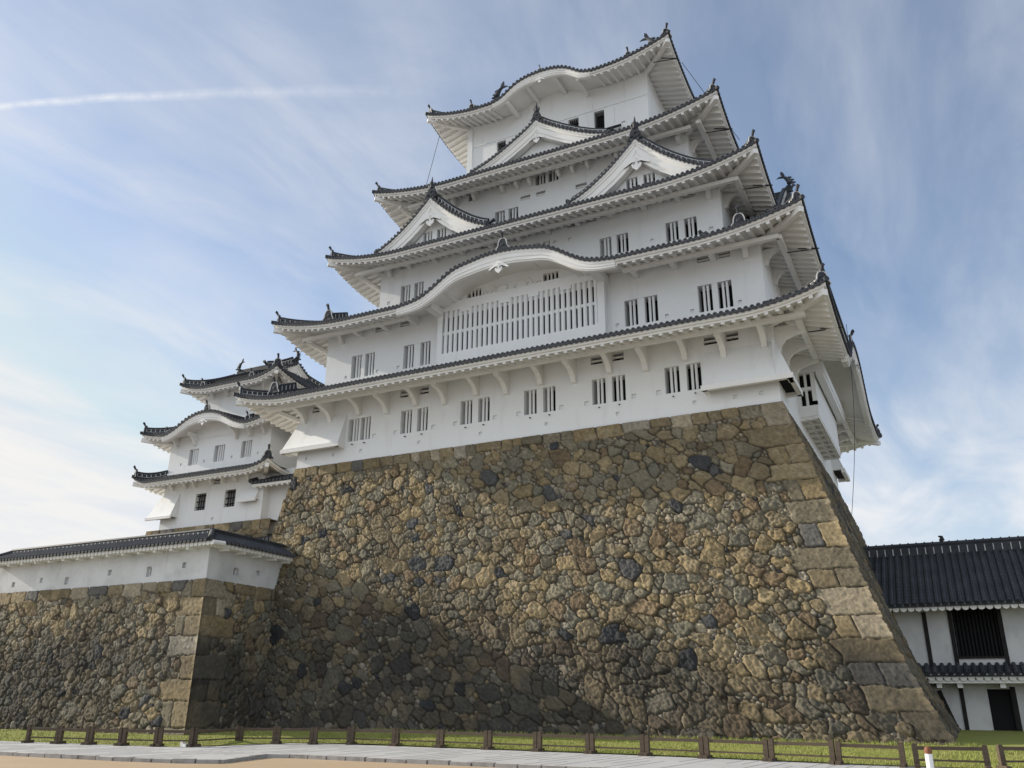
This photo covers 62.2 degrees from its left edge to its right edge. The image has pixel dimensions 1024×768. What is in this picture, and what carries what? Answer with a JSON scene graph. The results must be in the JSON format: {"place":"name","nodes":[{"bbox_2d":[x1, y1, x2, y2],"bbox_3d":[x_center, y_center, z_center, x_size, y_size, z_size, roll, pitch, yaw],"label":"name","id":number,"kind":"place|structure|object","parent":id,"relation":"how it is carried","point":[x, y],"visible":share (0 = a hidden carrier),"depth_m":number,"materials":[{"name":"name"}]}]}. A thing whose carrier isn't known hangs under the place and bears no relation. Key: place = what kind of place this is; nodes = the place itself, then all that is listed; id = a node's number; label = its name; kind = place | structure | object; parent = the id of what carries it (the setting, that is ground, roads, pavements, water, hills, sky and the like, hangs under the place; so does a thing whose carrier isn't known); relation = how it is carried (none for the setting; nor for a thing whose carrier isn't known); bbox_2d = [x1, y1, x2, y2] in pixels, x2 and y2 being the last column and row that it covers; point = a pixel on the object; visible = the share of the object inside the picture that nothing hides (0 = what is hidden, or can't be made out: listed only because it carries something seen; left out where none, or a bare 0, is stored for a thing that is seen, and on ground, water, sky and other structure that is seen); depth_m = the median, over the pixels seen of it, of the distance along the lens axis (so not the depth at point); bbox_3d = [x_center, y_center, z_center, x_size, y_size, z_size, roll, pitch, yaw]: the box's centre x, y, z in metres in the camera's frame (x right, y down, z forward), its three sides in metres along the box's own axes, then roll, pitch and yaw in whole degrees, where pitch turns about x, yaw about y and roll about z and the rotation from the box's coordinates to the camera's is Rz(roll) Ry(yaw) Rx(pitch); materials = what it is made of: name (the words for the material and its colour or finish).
{"place":"outdoors","nodes":[
{"label":"outdoors","id":0,"kind":"place"},
{"bbox_2d":[145,518,276,537],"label":"stone rampart","id":1,"kind":"object","parent":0,"point":[256,528],"visible":0.08,"depth_m":51.59,"materials":[{"name":"stone"}]},
{"bbox_2d":[131,347,324,529],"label":"keep","id":2,"kind":"structure","parent":1,"relation":"on","point":[222,448],"depth_m":54.88,"materials":[{"name":"paint"}]},
{"bbox_2d":[188,449,198,465],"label":"window","id":3,"kind":"structure","parent":2,"relation":"in","point":[193,454],"depth_m":56.36,"materials":[{"name":"paint"}]},
{"bbox_2d":[194,493,206,510],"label":"window","id":4,"kind":"structure","parent":2,"relation":"in","point":[200,501],"depth_m":54.41,"materials":[{"name":"paint"}]},
{"bbox_2d":[213,444,225,461],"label":"window","id":5,"kind":"structure","parent":2,"relation":"in","point":[219,451],"depth_m":55.39,"materials":[{"name":"paint"}]},
{"bbox_2d":[224,489,235,506],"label":"window","id":6,"kind":"structure","parent":2,"relation":"in","point":[229,501],"depth_m":53.36,"materials":[{"name":"paint"}]},
{"bbox_2d":[240,440,252,457],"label":"window","id":7,"kind":"structure","parent":2,"relation":"in","point":[246,447],"depth_m":54.38,"materials":[{"name":"paint"}]},
{"bbox_2d":[248,468,295,540],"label":"connecting corridor","id":8,"kind":"object","parent":1,"relation":"on","point":[279,484],"visible":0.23,"depth_m":51.88,"materials":[{"name":"paint"}]},
{"bbox_2d":[0,741,938,767],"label":"pavement","id":9,"kind":"structure","parent":0,"point":[211,752],"depth_m":24.77,"materials":[{"name":"grey concrete"}]},
{"bbox_2d":[924,746,933,767],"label":"bollard","id":10,"kind":"object","parent":9,"relation":"on","point":[928,757],"visible":1,"depth_m":20.64,"materials":[{"name":"white paint"}]},
{"bbox_2d":[0,743,955,767],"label":"sand yard","id":11,"kind":"structure","parent":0,"point":[20,762],"depth_m":22.14,"materials":[{"name":"beige sand"}]},
{"bbox_2d":[21,725,59,743],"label":"fence panel","id":12,"kind":"object","parent":11,"relation":"on","point":[30,728],"visible":0.87,"depth_m":29.73,"materials":[{"name":"brown wood"}]},
{"bbox_2d":[53,726,91,744],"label":"fence panel","id":13,"kind":"object","parent":11,"relation":"on","point":[62,729],"visible":0.87,"depth_m":29.27,"materials":[{"name":"brown wood"}]},
{"bbox_2d":[84,727,123,745],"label":"fence panel","id":14,"kind":"object","parent":11,"relation":"on","point":[93,730],"visible":0.87,"depth_m":28.80,"materials":[{"name":"brown wood"}]},
{"bbox_2d":[117,727,159,746],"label":"fence panel","id":15,"kind":"object","parent":11,"relation":"on","point":[124,740],"visible":0.86,"depth_m":28.37,"materials":[{"name":"brown wood"}]},
{"bbox_2d":[155,728,194,746],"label":"fence panel","id":16,"kind":"object","parent":11,"relation":"on","point":[162,731],"visible":0.89,"depth_m":28.16,"materials":[{"name":"brown wood"}]},
{"bbox_2d":[193,726,240,746],"bbox_3d":[-10.131,12.124,29.162,0.440,0.631,2.297,-8,-22,21],"label":"fence panel","id":17,"kind":"object","parent":11,"relation":"on","point":[197,731],"visible":0.8,"depth_m":28.95,"materials":[{"name":"brown wood"}]},
{"bbox_2d":[237,726,276,743],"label":"fence panel","id":18,"kind":"object","parent":11,"relation":"on","point":[273,729],"visible":0.81,"depth_m":30.16,"materials":[{"name":"brown wood"}]},
{"bbox_2d":[275,726,313,744],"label":"fence panel","id":19,"kind":"object","parent":11,"relation":"on","point":[279,738],"visible":0.88,"depth_m":30.13,"materials":[{"name":"brown wood"}]},
{"bbox_2d":[312,727,351,744],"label":"fence panel","id":20,"kind":"object","parent":11,"relation":"on","point":[317,730],"visible":0.87,"depth_m":30.11,"materials":[{"name":"brown wood"}]},
{"bbox_2d":[348,727,395,745],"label":"fence panel","id":21,"kind":"object","parent":11,"relation":"on","point":[353,738],"visible":0.87,"depth_m":29.80,"materials":[{"name":"brown wood"}]},
{"bbox_2d":[392,728,440,747],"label":"fence panel","id":22,"kind":"object","parent":11,"relation":"on","point":[398,731],"visible":0.86,"depth_m":28.98,"materials":[{"name":"brown wood"}]},
{"bbox_2d":[437,729,487,749],"bbox_3d":[-1.599,11.797,28.124,1.848,0.627,0.440,-11,-23,27],"label":"fence panel","id":23,"kind":"object","parent":11,"relation":"on","point":[443,741],"visible":0.84,"depth_m":28.17,"materials":[{"name":"brown wood"}]},
{"bbox_2d":[485,730,536,751],"bbox_3d":[0.010,11.498,27.294,1.794,0.635,0.440,-10,-23,27],"label":"fence panel","id":24,"kind":"object","parent":11,"relation":"on","point":[491,734],"visible":0.85,"depth_m":27.36,"materials":[{"name":"brown wood"}]},
{"bbox_2d":[996,744,1023,767],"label":"fence panel","id":25,"kind":"object","parent":11,"relation":"on","point":[1000,749],"visible":0.98,"depth_m":21.03,"materials":[{"name":"brown wood"}]},
{"bbox_2d":[0,727,1023,767],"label":"lawn","id":26,"kind":"structure","parent":0,"point":[990,739],"depth_m":27.62,"materials":[{"name":"green plant"}]},
{"bbox_2d":[0,578,274,734],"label":"stone rampart","id":27,"kind":"object","parent":26,"relation":"on","point":[180,655],"visible":0.81,"depth_m":37.48,"materials":[{"name":"stone"}]},
{"bbox_2d":[0,528,296,592],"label":"plaster wall","id":28,"kind":"structure","parent":27,"relation":"on","point":[219,555],"depth_m":40.38,"materials":[{"name":"white paint"}]},
{"bbox_2d":[180,741,185,746],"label":"marker block","id":29,"kind":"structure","parent":26,"relation":"on","point":[182,743],"depth_m":28.15,"materials":[{"name":"white paint"}]},
{"bbox_2d":[534,732,589,753],"bbox_3d":[1.600,11.201,26.460,1.812,0.633,0.440,-11,-23,28],"label":"fence panel","id":30,"kind":"object","parent":26,"relation":"on","point":[540,735],"visible":0.86,"depth_m":26.50,"materials":[{"name":"brown wood"}]},
{"bbox_2d":[256,401,960,744],"bbox_3d":[6.077,11.513,44.797,30.713,13.592,28.546,-10,-22,25],"label":"stone rampart","id":31,"kind":"object","parent":26,"relation":"on","point":[709,574],"visible":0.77,"depth_m":34.14,"materials":[{"name":"stone"}]},
{"bbox_2d":[233,23,881,489],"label":"castle keep","id":32,"kind":"structure","parent":31,"relation":"on","point":[629,237],"depth_m":43.95,"materials":[{"name":"paint"}]},
{"bbox_2d":[347,416,370,441],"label":"window","id":33,"kind":"structure","parent":32,"relation":"in","point":[359,428],"depth_m":45.11,"materials":[{"name":"paint"}]},
{"bbox_2d":[350,352,374,378],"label":"window","id":34,"kind":"structure","parent":32,"relation":"in","point":[362,365],"depth_m":48.10,"materials":[{"name":"paint"}]},
{"bbox_2d":[400,281,423,302],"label":"window","id":35,"kind":"structure","parent":32,"relation":"in","point":[408,292],"depth_m":50.89,"materials":[{"name":"paint"}]},
{"bbox_2d":[400,407,427,433],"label":"window","id":36,"kind":"structure","parent":32,"relation":"in","point":[413,420],"depth_m":43.63,"materials":[{"name":"paint"}]},
{"bbox_2d":[403,341,430,368],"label":"window","id":37,"kind":"structure","parent":32,"relation":"in","point":[418,354],"depth_m":46.54,"materials":[{"name":"paint"}]},
{"bbox_2d":[460,397,489,424],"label":"window","id":38,"kind":"structure","parent":32,"relation":"in","point":[474,410],"depth_m":42.12,"materials":[{"name":"paint"}]},
{"bbox_2d":[497,140,505,151],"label":"window","id":39,"kind":"structure","parent":32,"relation":"in","point":[500,144],"depth_m":55.05,"materials":[{"name":"paint"}]},
{"bbox_2d":[495,207,517,222],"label":"window","id":40,"kind":"structure","parent":32,"relation":"in","point":[510,213],"depth_m":51.45,"materials":[{"name":"paint"}]},
{"bbox_2d":[436,274,608,364],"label":"bay window","id":41,"kind":"structure","parent":32,"relation":"in","point":[579,313],"depth_m":43.46,"materials":[{"name":"paint"}]},
{"bbox_2d":[524,386,555,414],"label":"window","id":42,"kind":"structure","parent":32,"relation":"in","point":[540,400],"depth_m":40.62,"materials":[{"name":"paint"}]},
{"bbox_2d":[536,240,549,245],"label":"window","id":43,"kind":"structure","parent":32,"relation":"in","point":[545,242],"depth_m":47.43,"materials":[{"name":"paint"}]},
{"bbox_2d":[535,171,557,185],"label":"window","id":44,"kind":"structure","parent":32,"relation":"in","point":[546,178],"depth_m":50.96,"materials":[{"name":"paint"}]},
{"bbox_2d":[568,117,578,125],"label":"window","id":45,"kind":"structure","parent":32,"relation":"in","point":[575,121],"depth_m":52.87,"materials":[{"name":"paint"}]},
{"bbox_2d":[594,109,604,127],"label":"window","id":46,"kind":"structure","parent":32,"relation":"in","point":[599,115],"depth_m":52.17,"materials":[{"name":"paint"}]},
{"bbox_2d":[592,374,625,404],"bbox_3d":[4.571,0.359,39.187,1.630,1.240,0.620,-10,-22,25],"label":"window","id":47,"kind":"structure","parent":32,"relation":"in","point":[608,389],"depth_m":39.18,"materials":[{"name":"paint"}]},
{"bbox_2d":[599,232,628,256],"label":"window","id":48,"kind":"structure","parent":32,"relation":"in","point":[615,244],"depth_m":45.47,"materials":[{"name":"paint"}]},
{"bbox_2d":[624,295,658,326],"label":"window","id":49,"kind":"structure","parent":32,"relation":"in","point":[642,310],"depth_m":41.15,"materials":[{"name":"paint"}]},
{"bbox_2d":[665,216,697,241],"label":"window","id":50,"kind":"structure","parent":32,"relation":"in","point":[687,227],"depth_m":43.91,"materials":[{"name":"paint"}]},
{"bbox_2d":[664,362,701,393],"bbox_3d":[7.679,-0.170,37.702,1.640,1.240,0.620,-10,-22,25],"label":"window","id":51,"kind":"structure","parent":32,"relation":"in","point":[685,377],"depth_m":37.71,"materials":[{"name":"paint"}]},
{"bbox_2d":[697,280,733,312],"bbox_3d":[9.564,-3.980,39.633,1.590,1.370,0.620,-10,-22,25],"label":"window","id":52,"kind":"structure","parent":32,"relation":"in","point":[718,295],"depth_m":39.66,"materials":[{"name":"paint"}]},
{"bbox_2d":[797,360,844,459],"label":"bay window","id":53,"kind":"structure","parent":32,"relation":"in","point":[820,406],"depth_m":41.28,"materials":[{"name":"paint"}]},
{"bbox_2d":[846,324,854,506],"bbox_3d":[15.380,1.518,38.580,0.175,8.676,1.403,6,-21,-15],"label":"lightning cable","id":54,"kind":"object","parent":32,"relation":"attached to","point":[854,422],"visible":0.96,"depth_m":38.31,"materials":[{"name":"black metal"}]},
{"bbox_2d":[588,733,644,755],"bbox_3d":[3.168,10.899,25.622,1.769,0.636,0.440,-11,-23,28],"label":"fence panel","id":55,"kind":"object","parent":26,"relation":"on","point":[592,737],"visible":0.86,"depth_m":25.64,"materials":[{"name":"brown wood"}]},
{"bbox_2d":[643,735,703,758],"bbox_3d":[4.727,10.593,24.750,1.817,0.626,0.440,-12,-24,30],"label":"fence panel","id":56,"kind":"object","parent":26,"relation":"on","point":[648,739],"visible":0.86,"depth_m":24.77,"materials":[{"name":"brown wood"}]},
{"bbox_2d":[702,736,768,761],"bbox_3d":[6.281,10.254,23.808,1.846,0.629,0.440,-13,-24,31],"label":"fence panel","id":57,"kind":"object","parent":26,"relation":"on","point":[707,740],"visible":0.86,"depth_m":23.84,"materials":[{"name":"brown wood"}]},
{"bbox_2d":[767,738,835,764],"bbox_3d":[7.790,9.902,22.841,1.768,0.638,0.440,-13,-24,33],"label":"fence panel","id":58,"kind":"object","parent":26,"relation":"on","point":[772,753],"visible":0.86,"depth_m":22.83,"materials":[{"name":"brown wood"}]},
{"bbox_2d":[835,741,907,767],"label":"fence panel","id":59,"kind":"object","parent":26,"relation":"on","point":[899,747],"visible":0.95,"depth_m":21.92,"materials":[{"name":"brown wood"}]},
{"bbox_2d":[863,536,1023,730],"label":"gatehouse","id":60,"kind":"object","parent":26,"relation":"on","point":[956,607],"visible":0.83,"depth_m":36.73,"materials":[{"name":"paint"}]},
{"bbox_2d":[951,608,1003,656],"bbox_3d":[20.008,10.695,36.514,1.730,2.000,0.350,-10,-22,25],"label":"window","id":61,"kind":"structure","parent":60,"relation":"in","point":[977,632],"depth_m":36.54,"materials":[{"name":"black wood"}]},
{"bbox_2d":[987,689,1016,730],"bbox_3d":[20.334,13.570,35.213,0.859,1.710,0.060,-10,-22,25],"label":"door","id":62,"kind":"structure","parent":60,"relation":"in","point":[1000,701],"depth_m":35.21,"materials":[{"name":"black wood"}]},
{"bbox_2d":[911,743,991,767],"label":"fence panel","id":63,"kind":"object","parent":26,"relation":"on","point":[982,748],"visible":1,"depth_m":21.11,"materials":[{"name":"brown wood"}]},
{"bbox_2d":[0,0,1023,553],"label":"sky","id":64,"kind":"structure","parent":0,"point":[177,176],"materials":[{"name":"blue"}]},
{"label":"ground","id":65,"kind":"structure","parent":0,"visible":0},
{"bbox_2d":[0,751,610,767],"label":"kerb","id":66,"kind":"structure","parent":65,"relation":"on","point":[261,756],"depth_m":22.87,"materials":[{"name":"stone"}]}
]}

